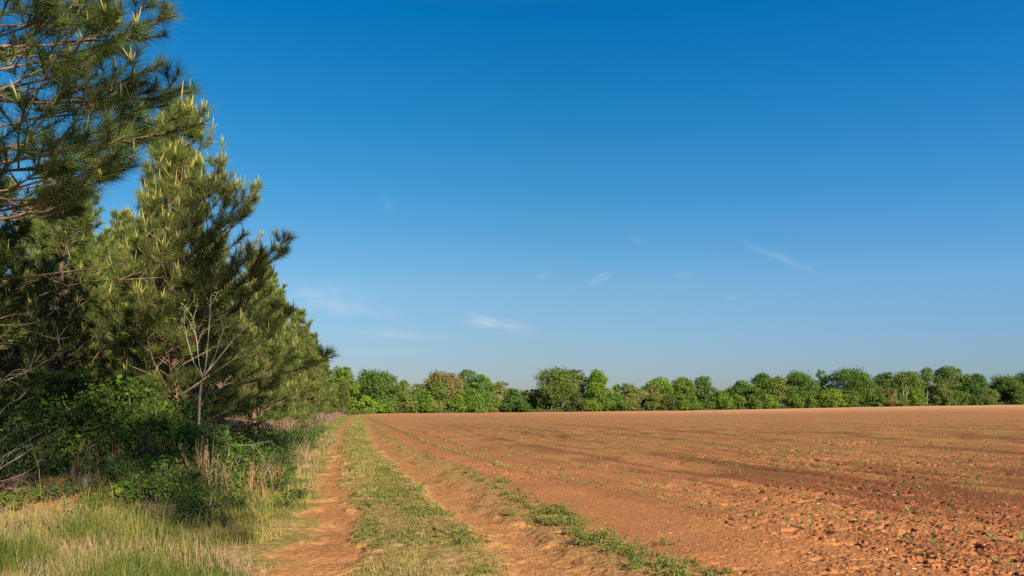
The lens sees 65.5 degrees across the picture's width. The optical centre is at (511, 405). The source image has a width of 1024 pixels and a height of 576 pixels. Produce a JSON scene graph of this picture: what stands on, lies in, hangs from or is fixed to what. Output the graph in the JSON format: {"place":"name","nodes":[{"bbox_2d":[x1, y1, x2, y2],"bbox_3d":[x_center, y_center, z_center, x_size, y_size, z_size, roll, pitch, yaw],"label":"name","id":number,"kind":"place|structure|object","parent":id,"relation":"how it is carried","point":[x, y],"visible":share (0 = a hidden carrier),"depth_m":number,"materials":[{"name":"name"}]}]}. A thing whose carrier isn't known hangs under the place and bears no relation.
{"place":"outdoors","nodes":[
{"label":"outdoors","id":0,"kind":"place"},
{"bbox_2d":[17,425,327,514],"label":"shade grass","id":1,"kind":"structure","parent":0,"point":[308,439],"depth_m":10.88,"materials":[{"name":"green plant"}]},
{"bbox_2d":[263,410,344,432],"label":"dry tall grass","id":2,"kind":"structure","parent":0,"point":[329,416],"depth_m":44.91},
{"bbox_2d":[0,406,778,575],"bbox_3d":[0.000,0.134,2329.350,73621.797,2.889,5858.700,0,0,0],"label":"ground","id":3,"kind":"structure","parent":0,"point":[472,488],"depth_m":10.12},
{"bbox_2d":[0,486,51,510],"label":"shrub","id":4,"kind":"object","parent":3,"relation":"on","point":[6,498],"visible":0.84,"depth_m":10.08,"materials":[{"name":"green plant"}]},
{"bbox_2d":[0,213,60,401],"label":"pine tree","id":5,"kind":"object","parent":3,"relation":"on","point":[5,390],"visible":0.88,"depth_m":14.38,"materials":[{"name":"green plant"}]},
{"bbox_2d":[0,473,63,495],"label":"root stump","id":6,"kind":"object","parent":3,"relation":"on","point":[13,482],"visible":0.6,"depth_m":10.85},
{"bbox_2d":[0,387,76,487],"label":"bare bush","id":7,"kind":"object","parent":3,"relation":"on","point":[25,444],"visible":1,"depth_m":10.55,"materials":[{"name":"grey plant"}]},
{"bbox_2d":[0,355,77,471],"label":"shrub","id":8,"kind":"object","parent":3,"relation":"on","point":[6,371],"visible":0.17,"depth_m":17.64,"materials":[{"name":"green plant"}]},
{"bbox_2d":[0,410,78,477],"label":"shrub","id":9,"kind":"object","parent":3,"relation":"on","point":[20,435],"visible":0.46,"depth_m":12.88,"materials":[{"name":"green plant"}]},
{"bbox_2d":[0,370,86,473],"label":"shrub","id":10,"kind":"object","parent":3,"relation":"on","point":[5,411],"visible":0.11,"depth_m":15.30,"materials":[{"name":"green plant"}]},
{"bbox_2d":[0,193,87,426],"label":"pine tree","id":11,"kind":"object","parent":3,"relation":"on","point":[31,248],"visible":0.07,"depth_m":29.07,"materials":[{"name":"green plant"}]},
{"bbox_2d":[0,123,91,410],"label":"pine tree","id":12,"kind":"object","parent":3,"relation":"on","point":[13,285],"visible":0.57,"depth_m":17.41,"materials":[{"name":"green plant"}]},
{"bbox_2d":[0,443,106,477],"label":"shrub","id":13,"kind":"object","parent":3,"relation":"on","point":[47,454],"visible":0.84,"depth_m":11.68,"materials":[{"name":"green plant"}]},
{"bbox_2d":[32,479,95,499],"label":"shrub","id":14,"kind":"object","parent":3,"relation":"on","point":[54,489],"visible":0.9,"depth_m":10.52,"materials":[{"name":"green plant"}]},
{"bbox_2d":[0,389,129,477],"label":"shrub","id":15,"kind":"object","parent":3,"relation":"on","point":[58,416],"visible":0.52,"depth_m":13.61,"materials":[{"name":"green plant"}]},
{"bbox_2d":[39,500,90,536],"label":"dry grass clump","id":16,"kind":"object","parent":3,"relation":"on","point":[57,522],"visible":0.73,"depth_m":8.26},
{"bbox_2d":[0,161,143,451],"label":"pine tree","id":17,"kind":"object","parent":3,"relation":"on","point":[80,258],"visible":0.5,"depth_m":20.19,"materials":[{"name":"green plant"}]},
{"bbox_2d":[1,457,151,516],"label":"pine straw","id":18,"kind":"object","parent":3,"relation":"on","point":[45,480],"visible":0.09,"depth_m":10.76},
{"bbox_2d":[62,460,102,495],"bbox_3d":[-5.866,1.008,10.994,0.737,0.541,0.649,0,0,0],"label":"tree stump","id":19,"kind":"object","parent":3,"relation":"on","point":[78,474],"visible":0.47,"depth_m":10.89,"materials":[{"name":"grey wood"}]},
{"bbox_2d":[14,192,152,438],"bbox_3d":[-13.200,-2.707,24.551,4.405,8.671,5.063,0,0,-16],"label":"pine tree","id":20,"kind":"object","parent":3,"relation":"on","point":[102,238],"visible":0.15,"depth_m":24.27,"materials":[{"name":"green plant"}]},
{"bbox_2d":[27,355,154,459],"bbox_3d":[-9.209,0.175,17.235,2.765,2.593,3.281,0,0,-12],"label":"shrub","id":21,"kind":"object","parent":3,"relation":"on","point":[83,387],"visible":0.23,"depth_m":17.36,"materials":[{"name":"green plant"}]},
{"bbox_2d":[53,450,138,482],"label":"shrub","id":22,"kind":"object","parent":3,"relation":"on","point":[85,469],"visible":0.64,"depth_m":11.23,"materials":[{"name":"green plant"}]},
{"bbox_2d":[23,374,182,476],"bbox_3d":[-7.026,0.462,14.312,2.301,2.057,2.592,0,0,22],"label":"shrub","id":23,"kind":"object","parent":3,"relation":"on","point":[111,407],"visible":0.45,"depth_m":13.96,"materials":[{"name":"green plant"}]},
{"bbox_2d":[0,0,219,228],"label":"pine tree","id":24,"kind":"object","parent":3,"relation":"on","point":[93,165],"visible":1,"depth_m":9.66,"materials":[{"name":"green plant"}]},
{"bbox_2d":[0,306,70,356],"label":"dead branch","id":25,"kind":"object","parent":24,"relation":"attached to","point":[26,324],"visible":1,"depth_m":9.97,"materials":[{"name":"brown wood"}]},
{"bbox_2d":[0,323,73,386],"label":"dead branch","id":26,"kind":"object","parent":24,"relation":"attached to","point":[28,370],"visible":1,"depth_m":10.25,"materials":[{"name":"grey wood"}]},
{"bbox_2d":[0,267,107,290],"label":"dead branch","id":27,"kind":"object","parent":24,"relation":"attached to","point":[16,277],"visible":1,"depth_m":10.56,"materials":[{"name":"brown wood"}]},
{"bbox_2d":[68,204,169,411],"bbox_3d":[-13.890,-2.815,28.401,5.228,8.823,4.423,0,0,10],"label":"pine tree","id":28,"kind":"object","parent":3,"relation":"on","point":[118,233],"visible":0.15,"depth_m":28.16,"materials":[{"name":"green plant"}]},
{"bbox_2d":[98,412,140,469],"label":"shrub","id":29,"kind":"object","parent":3,"relation":"on","point":[110,434],"visible":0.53,"depth_m":12.62,"materials":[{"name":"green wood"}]},
{"bbox_2d":[81,452,176,486],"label":"shrub","id":30,"kind":"object","parent":3,"relation":"on","point":[112,465],"visible":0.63,"depth_m":11.09,"materials":[{"name":"green plant"}]},
{"bbox_2d":[105,478,170,504],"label":"shrub","id":31,"kind":"object","parent":3,"relation":"on","point":[129,487],"visible":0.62,"depth_m":10.38,"materials":[{"name":"green plant"}]},
{"bbox_2d":[95,413,187,468],"bbox_3d":[-6.061,0.734,13.162,2.070,1.236,1.443,0,0,36],"label":"shrub","id":32,"kind":"object","parent":3,"relation":"on","point":[135,442],"visible":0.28,"depth_m":12.88,"materials":[{"name":"green plant"}]},
{"bbox_2d":[79,388,220,466],"bbox_3d":[-6.106,0.575,13.577,2.022,1.765,1.677,0,0,0],"label":"shrub","id":33,"kind":"object","parent":3,"relation":"on","point":[148,413],"visible":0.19,"depth_m":13.48,"materials":[{"name":"green plant"}]},
{"bbox_2d":[110,472,193,502],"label":"shrub","id":34,"kind":"object","parent":3,"relation":"on","point":[155,484],"visible":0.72,"depth_m":10.40,"materials":[{"name":"green plant"}]},
{"bbox_2d":[110,472,200,502],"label":"shrub","id":35,"kind":"object","parent":3,"relation":"on","point":[152,492],"visible":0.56,"depth_m":10.61,"materials":[{"name":"green plant"}]},
{"bbox_2d":[32,432,289,498],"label":"dry undergrowth","id":36,"kind":"object","parent":3,"relation":"on","point":[272,487],"visible":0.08,"depth_m":12.40,"materials":[{"name":"brown plant"}]},
{"bbox_2d":[124,442,202,475],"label":"shrub","id":37,"kind":"object","parent":3,"relation":"on","point":[166,452],"visible":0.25,"depth_m":11.90,"materials":[{"name":"green plant"}]},
{"bbox_2d":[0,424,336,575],"bbox_3d":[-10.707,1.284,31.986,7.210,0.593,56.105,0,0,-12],"label":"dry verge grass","id":38,"kind":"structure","parent":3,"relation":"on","point":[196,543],"depth_m":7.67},
{"bbox_2d":[127,446,219,481],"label":"shrub","id":39,"kind":"object","parent":3,"relation":"on","point":[163,459],"visible":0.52,"depth_m":11.32,"materials":[{"name":"green plant"}]},
{"bbox_2d":[119,379,228,451],"bbox_3d":[-7.467,0.446,17.023,2.421,2.072,2.368,0,0,0],"label":"shrub","id":40,"kind":"object","parent":3,"relation":"on","point":[188,406],"visible":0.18,"depth_m":16.84,"materials":[{"name":"green plant"}]},
{"bbox_2d":[0,415,349,575],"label":"verge grass","id":41,"kind":"structure","parent":3,"relation":"on","point":[137,567],"depth_m":8.07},
{"bbox_2d":[96,140,262,423],"bbox_3d":[-9.491,-3.029,22.568,4.526,9.297,5.202,0,0,21],"label":"pine tree","id":42,"kind":"object","parent":3,"relation":"on","point":[228,398],"visible":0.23,"depth_m":22.19,"materials":[{"name":"green plant"}]},
{"bbox_2d":[128,459,232,497],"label":"shrub","id":43,"kind":"object","parent":3,"relation":"on","point":[193,472],"visible":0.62,"depth_m":10.86,"materials":[{"name":"green plant"}]},
{"bbox_2d":[130,411,236,468],"bbox_3d":[-5.475,0.743,13.199,1.747,1.336,1.785,0,0,-25],"label":"shrub","id":44,"kind":"object","parent":3,"relation":"on","point":[185,430],"visible":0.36,"depth_m":12.94,"materials":[{"name":"green plant"}]},
{"bbox_2d":[163,444,227,490],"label":"shrub","id":45,"kind":"object","parent":3,"relation":"on","point":[190,460],"visible":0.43,"depth_m":11.61,"materials":[{"name":"green plant"}]},
{"bbox_2d":[164,498,231,524],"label":"shrub","id":46,"kind":"object","parent":3,"relation":"on","point":[186,508],"visible":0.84,"depth_m":9.60,"materials":[{"name":"green plant"}]},
{"bbox_2d":[142,446,261,483],"bbox_3d":[-4.669,0.962,12.179,1.521,0.694,1.298,0,0,12],"label":"shrub","id":47,"kind":"object","parent":3,"relation":"on","point":[237,458],"visible":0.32,"depth_m":12.18,"materials":[{"name":"green plant"}]},
{"bbox_2d":[67,83,343,425],"bbox_3d":[-7.012,-2.873,18.073,5.444,8.986,4.318,0,0,-34],"label":"pine tree","id":48,"kind":"object","parent":3,"relation":"on","point":[145,241],"visible":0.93,"depth_m":17.56,"materials":[{"name":"green plant"}]},
{"bbox_2d":[178,486,234,512],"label":"shrub","id":49,"kind":"object","parent":3,"relation":"on","point":[202,497],"visible":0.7,"depth_m":10.31,"materials":[{"name":"green plant"}]},
{"bbox_2d":[203,467,250,492],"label":"shrub","id":50,"kind":"object","parent":3,"relation":"on","point":[234,477],"visible":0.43,"depth_m":11.82,"materials":[{"name":"green plant"}]},
{"bbox_2d":[174,287,281,423],"bbox_3d":[-5.389,-0.351,14.625,2.358,3.690,1.606,0,0,32],"label":"bare sapling","id":51,"kind":"object","parent":3,"relation":"on","point":[203,375],"visible":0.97,"depth_m":14.65,"materials":[{"name":"grey plant"}]},
{"bbox_2d":[186,248,271,442],"bbox_3d":[-9.742,-1.978,26.786,3.548,7.140,3.412,0,0,-9],"label":"pine tree","id":52,"kind":"object","parent":3,"relation":"on","point":[245,356],"visible":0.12,"depth_m":26.51,"materials":[{"name":"green plant"}]},
{"bbox_2d":[190,431,277,488],"bbox_3d":[-4.943,0.954,13.691,2.010,1.100,2.275,0,0,0],"label":"shrub","id":53,"kind":"object","parent":3,"relation":"on","point":[242,449],"visible":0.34,"depth_m":13.51,"materials":[{"name":"green plant"}]},
{"bbox_2d":[222,445,254,491],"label":"tall weed","id":54,"kind":"object","parent":3,"relation":"on","point":[239,470],"visible":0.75,"depth_m":11.97,"materials":[{"name":"green plant"}]},
{"bbox_2d":[207,417,284,452],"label":"shrub","id":55,"kind":"object","parent":3,"relation":"on","point":[251,434],"visible":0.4,"depth_m":19.42,"materials":[{"name":"green plant"}]},
{"bbox_2d":[204,245,318,434],"bbox_3d":[-10.874,-2.660,33.949,5.248,8.585,4.440,0,0,-28],"label":"pine tree","id":56,"kind":"object","parent":3,"relation":"on","point":[279,394],"visible":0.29,"depth_m":33.82,"materials":[{"name":"green plant"}]},
{"bbox_2d":[224,251,301,429],"bbox_3d":[-12.444,-3.018,38.288,4.375,9.301,4.208,0,0,33],"label":"pine tree","id":57,"kind":"object","parent":3,"relation":"on","point":[277,293],"visible":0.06,"depth_m":38.39,"materials":[{"name":"green plant"}]},
{"bbox_2d":[241,268,317,424],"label":"pine tree","id":58,"kind":"object","parent":3,"relation":"on","point":[291,378],"visible":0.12,"depth_m":42.68,"materials":[{"name":"green plant"}]},
{"bbox_2d":[250,288,317,424],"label":"pine tree","id":59,"kind":"object","parent":3,"relation":"on","point":[301,393],"visible":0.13,"depth_m":48.15,"materials":[{"name":"green plant"}]},
{"bbox_2d":[263,427,318,448],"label":"shrub","id":60,"kind":"object","parent":3,"relation":"on","point":[284,434],"visible":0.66,"depth_m":23.84,"materials":[{"name":"green plant"}]},
{"bbox_2d":[268,307,337,413],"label":"pine tree","id":61,"kind":"object","parent":3,"relation":"on","point":[302,333],"visible":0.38,"depth_m":53.31,"materials":[{"name":"green plant"}]},
{"bbox_2d":[307,332,337,414],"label":"pine tree","id":62,"kind":"object","parent":3,"relation":"on","point":[315,335],"visible":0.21,"depth_m":72.86,"materials":[{"name":"green plant"}]},
{"bbox_2d":[334,378,352,415],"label":"pine tree","id":63,"kind":"object","parent":3,"relation":"on","point":[343,391],"visible":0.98,"depth_m":117.75,"materials":[{"name":"green plant"}]},
{"bbox_2d":[332,365,359,411],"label":"broadleaf tree","id":64,"kind":"object","parent":3,"relation":"on","point":[341,373],"visible":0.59,"depth_m":155.87,"materials":[{"name":"green plant"}]},
{"bbox_2d":[354,367,401,405],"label":"oak tree","id":65,"kind":"object","parent":3,"relation":"on","point":[373,384],"visible":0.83,"depth_m":167.28,"materials":[{"name":"green plant"}]},
{"bbox_2d":[428,381,450,405],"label":"oak tree","id":66,"kind":"object","parent":3,"relation":"on","point":[437,391],"visible":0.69,"depth_m":182.66,"materials":[{"name":"green plant"}]},
{"bbox_2d":[417,369,464,409],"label":"oak tree","id":67,"kind":"object","parent":3,"relation":"on","point":[451,380],"visible":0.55,"depth_m":186.89,"materials":[{"name":"green plant"}]},
{"bbox_2d":[458,369,476,400],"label":"oak tree","id":68,"kind":"object","parent":3,"relation":"on","point":[467,380],"visible":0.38,"depth_m":200.33,"materials":[{"name":"green plant"}]},
{"bbox_2d":[470,374,496,399],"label":"broadleaf tree","id":69,"kind":"object","parent":3,"relation":"on","point":[482,383],"visible":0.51,"depth_m":199.55,"materials":[{"name":"green plant"}]},
{"bbox_2d":[527,366,580,409],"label":"oak tree","id":70,"kind":"object","parent":3,"relation":"on","point":[561,383],"visible":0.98,"depth_m":200.67,"materials":[{"name":"green plant"}]},
{"bbox_2d":[583,369,608,400],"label":"oak tree","id":71,"kind":"object","parent":3,"relation":"on","point":[596,381],"visible":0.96,"depth_m":210.82,"materials":[{"name":"green plant"}]},
{"bbox_2d":[639,375,678,406],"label":"broadleaf tree","id":72,"kind":"object","parent":3,"relation":"on","point":[664,386],"visible":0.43,"depth_m":221.30,"materials":[{"name":"green plant"}]},
{"bbox_2d":[329,386,1011,410],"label":"wood","id":73,"kind":"object","parent":3,"relation":"on","point":[355,407],"visible":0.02,"depth_m":230.28,"materials":[{"name":"green plant"}]},
{"bbox_2d":[671,376,696,396],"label":"broadleaf tree","id":74,"kind":"object","parent":3,"relation":"on","point":[682,385],"visible":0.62,"depth_m":225.08,"materials":[{"name":"green plant"}]},
{"bbox_2d":[691,375,717,407],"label":"broadleaf tree","id":75,"kind":"object","parent":3,"relation":"on","point":[703,387],"visible":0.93,"depth_m":226.80,"materials":[{"name":"green plant"}]},
{"bbox_2d":[728,382,760,406],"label":"broadleaf tree","id":76,"kind":"object","parent":3,"relation":"on","point":[742,389],"visible":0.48,"depth_m":223.87,"materials":[{"name":"green plant"}]},
{"bbox_2d":[750,373,778,405],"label":"broadleaf tree","id":77,"kind":"object","parent":3,"relation":"on","point":[761,381],"visible":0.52,"depth_m":229.39,"materials":[{"name":"green plant"}]},
{"bbox_2d":[766,375,790,405],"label":"broadleaf tree","id":78,"kind":"object","parent":3,"relation":"on","point":[780,392],"visible":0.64,"depth_m":227.45,"materials":[{"name":"green plant"}]},
{"bbox_2d":[784,370,821,399],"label":"oak tree","id":79,"kind":"object","parent":3,"relation":"on","point":[793,379],"visible":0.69,"depth_m":231.00,"materials":[{"name":"green plant"}]},
{"bbox_2d":[821,366,880,404],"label":"oak tree","id":80,"kind":"object","parent":3,"relation":"on","point":[848,377],"visible":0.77,"depth_m":233.82,"materials":[{"name":"green plant"}]},
{"bbox_2d":[872,371,902,394],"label":"broadleaf tree","id":81,"kind":"object","parent":3,"relation":"on","point":[883,381],"visible":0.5,"depth_m":241.94,"materials":[{"name":"green plant"}]},
{"bbox_2d":[890,370,924,403],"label":"broadleaf tree","id":82,"kind":"object","parent":3,"relation":"on","point":[909,381],"visible":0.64,"depth_m":241.40,"materials":[{"name":"green plant"}]},
{"bbox_2d":[917,367,933,402],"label":"broadleaf tree","id":83,"kind":"object","parent":3,"relation":"on","point":[927,377],"visible":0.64,"depth_m":248.43,"materials":[{"name":"green plant"}]},
{"bbox_2d":[932,365,965,384],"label":"broadleaf tree","id":84,"kind":"object","parent":3,"relation":"on","point":[946,373],"visible":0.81,"depth_m":251.07,"materials":[{"name":"green plant"}]},
{"bbox_2d":[988,374,1022,402],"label":"broadleaf tree","id":85,"kind":"object","parent":3,"relation":"on","point":[1000,384],"visible":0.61,"depth_m":248.70,"materials":[{"name":"green plant"}]},
{"bbox_2d":[265,414,608,575],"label":"dirt track","id":86,"kind":"structure","parent":0,"point":[513,549],"depth_m":9.40,"materials":[{"name":"soil"}]},
{"bbox_2d":[340,426,491,575],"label":"track weeds","id":87,"kind":"object","parent":86,"relation":"on","point":[439,508],"visible":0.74,"depth_m":10.75,"materials":[{"name":"green plant"}]},
{"bbox_2d":[340,414,511,575],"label":"track grass","id":88,"kind":"structure","parent":86,"relation":"on","point":[387,480],"depth_m":10.65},
{"bbox_2d":[267,445,713,575],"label":"dry litter","id":89,"kind":"object","parent":86,"relation":"on","point":[583,570],"visible":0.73,"depth_m":9.53,"materials":[{"name":"brown plant"}]},
{"bbox_2d":[372,420,724,575],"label":"edge weeds","id":90,"kind":"object","parent":86,"relation":"on","point":[664,572],"visible":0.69,"depth_m":10.76,"materials":[{"name":"green plant"}]},
{"bbox_2d":[0,0,1023,405],"label":"sky","id":91,"kind":"structure","parent":0,"point":[637,192],"materials":[{"name":"blue"}]},
{"bbox_2d":[367,414,742,574],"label":"edge grass","id":92,"kind":"structure","parent":0,"point":[566,515],"depth_m":10.34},
{"bbox_2d":[368,405,1023,575],"bbox_3d":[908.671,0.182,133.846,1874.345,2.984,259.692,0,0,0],"label":"field","id":93,"kind":"structure","parent":0,"point":[654,518],"depth_m":16.35,"materials":[{"name":"soil"}]},
{"bbox_2d":[396,391,418,412],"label":"bush","id":94,"kind":"object","parent":93,"relation":"on","point":[405,403],"visible":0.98,"depth_m":170.94,"materials":[{"name":"green plant"}]},
{"bbox_2d":[461,387,488,412],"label":"bush","id":95,"kind":"object","parent":93,"relation":"on","point":[479,408],"visible":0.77,"depth_m":183.39,"materials":[{"name":"green plant"}]},
{"bbox_2d":[497,388,532,411],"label":"bush","id":96,"kind":"object","parent":93,"relation":"on","point":[511,401],"visible":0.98,"depth_m":192.21,"materials":[{"name":"green plant"}]},
{"bbox_2d":[565,391,589,411],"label":"bush","id":97,"kind":"object","parent":93,"relation":"on","point":[578,404],"visible":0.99,"depth_m":199.93,"materials":[{"name":"green plant"}]},
{"bbox_2d":[344,402,1022,414],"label":"field margin grass","id":98,"kind":"structure","parent":93,"relation":"on","point":[359,412],"depth_m":212.16,"materials":[{"name":"green plant"}]},
{"bbox_2d":[367,414,1021,466],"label":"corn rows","id":99,"kind":"object","parent":93,"relation":"on","point":[532,452],"visible":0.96,"depth_m":34.35,"materials":[{"name":"green plant"}]},
{"bbox_2d":[384,420,1023,499],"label":"field weeds","id":100,"kind":"object","parent":93,"relation":"on","point":[723,450],"visible":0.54,"depth_m":25.90,"materials":[{"name":"green plant"}]},
{"bbox_2d":[707,390,734,409],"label":"bush","id":101,"kind":"object","parent":93,"relation":"on","point":[719,399],"visible":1,"depth_m":216.98,"materials":[{"name":"green plant"}]},
{"bbox_2d":[484,446,1023,575],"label":"soil clods","id":102,"kind":"object","parent":93,"relation":"on","point":[908,560],"visible":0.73,"depth_m":8.38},
{"bbox_2d":[746,387,767,408],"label":"bush","id":103,"kind":"object","parent":93,"relation":"on","point":[754,403],"visible":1,"depth_m":219.19,"materials":[{"name":"green plant"}]},
{"bbox_2d":[814,388,845,407],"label":"bush","id":104,"kind":"object","parent":93,"relation":"on","point":[830,398],"visible":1,"depth_m":225.60,"materials":[{"name":"green plant"}]},
{"bbox_2d":[840,390,864,406],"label":"bush","id":105,"kind":"object","parent":93,"relation":"on","point":[851,398],"visible":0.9,"depth_m":227.29,"materials":[{"name":"green plant"}]},
{"bbox_2d":[929,387,958,405],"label":"bush","id":106,"kind":"object","parent":93,"relation":"on","point":[940,395],"visible":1,"depth_m":236.29,"materials":[{"name":"green plant"}]},
{"bbox_2d":[953,380,987,404],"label":"bush","id":107,"kind":"object","parent":93,"relation":"on","point":[973,390],"visible":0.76,"depth_m":237.85,"materials":[{"name":"green plant"}]},
{"bbox_2d":[980,387,1001,404],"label":"bush","id":108,"kind":"object","parent":93,"relation":"on","point":[991,397],"visible":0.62,"depth_m":239.18,"materials":[{"name":"green plant"}]},
{"bbox_2d":[1005,384,1023,404],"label":"bush","id":109,"kind":"object","parent":93,"relation":"on","point":[1016,396],"visible":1,"depth_m":242.68,"materials":[{"name":"green plant"}]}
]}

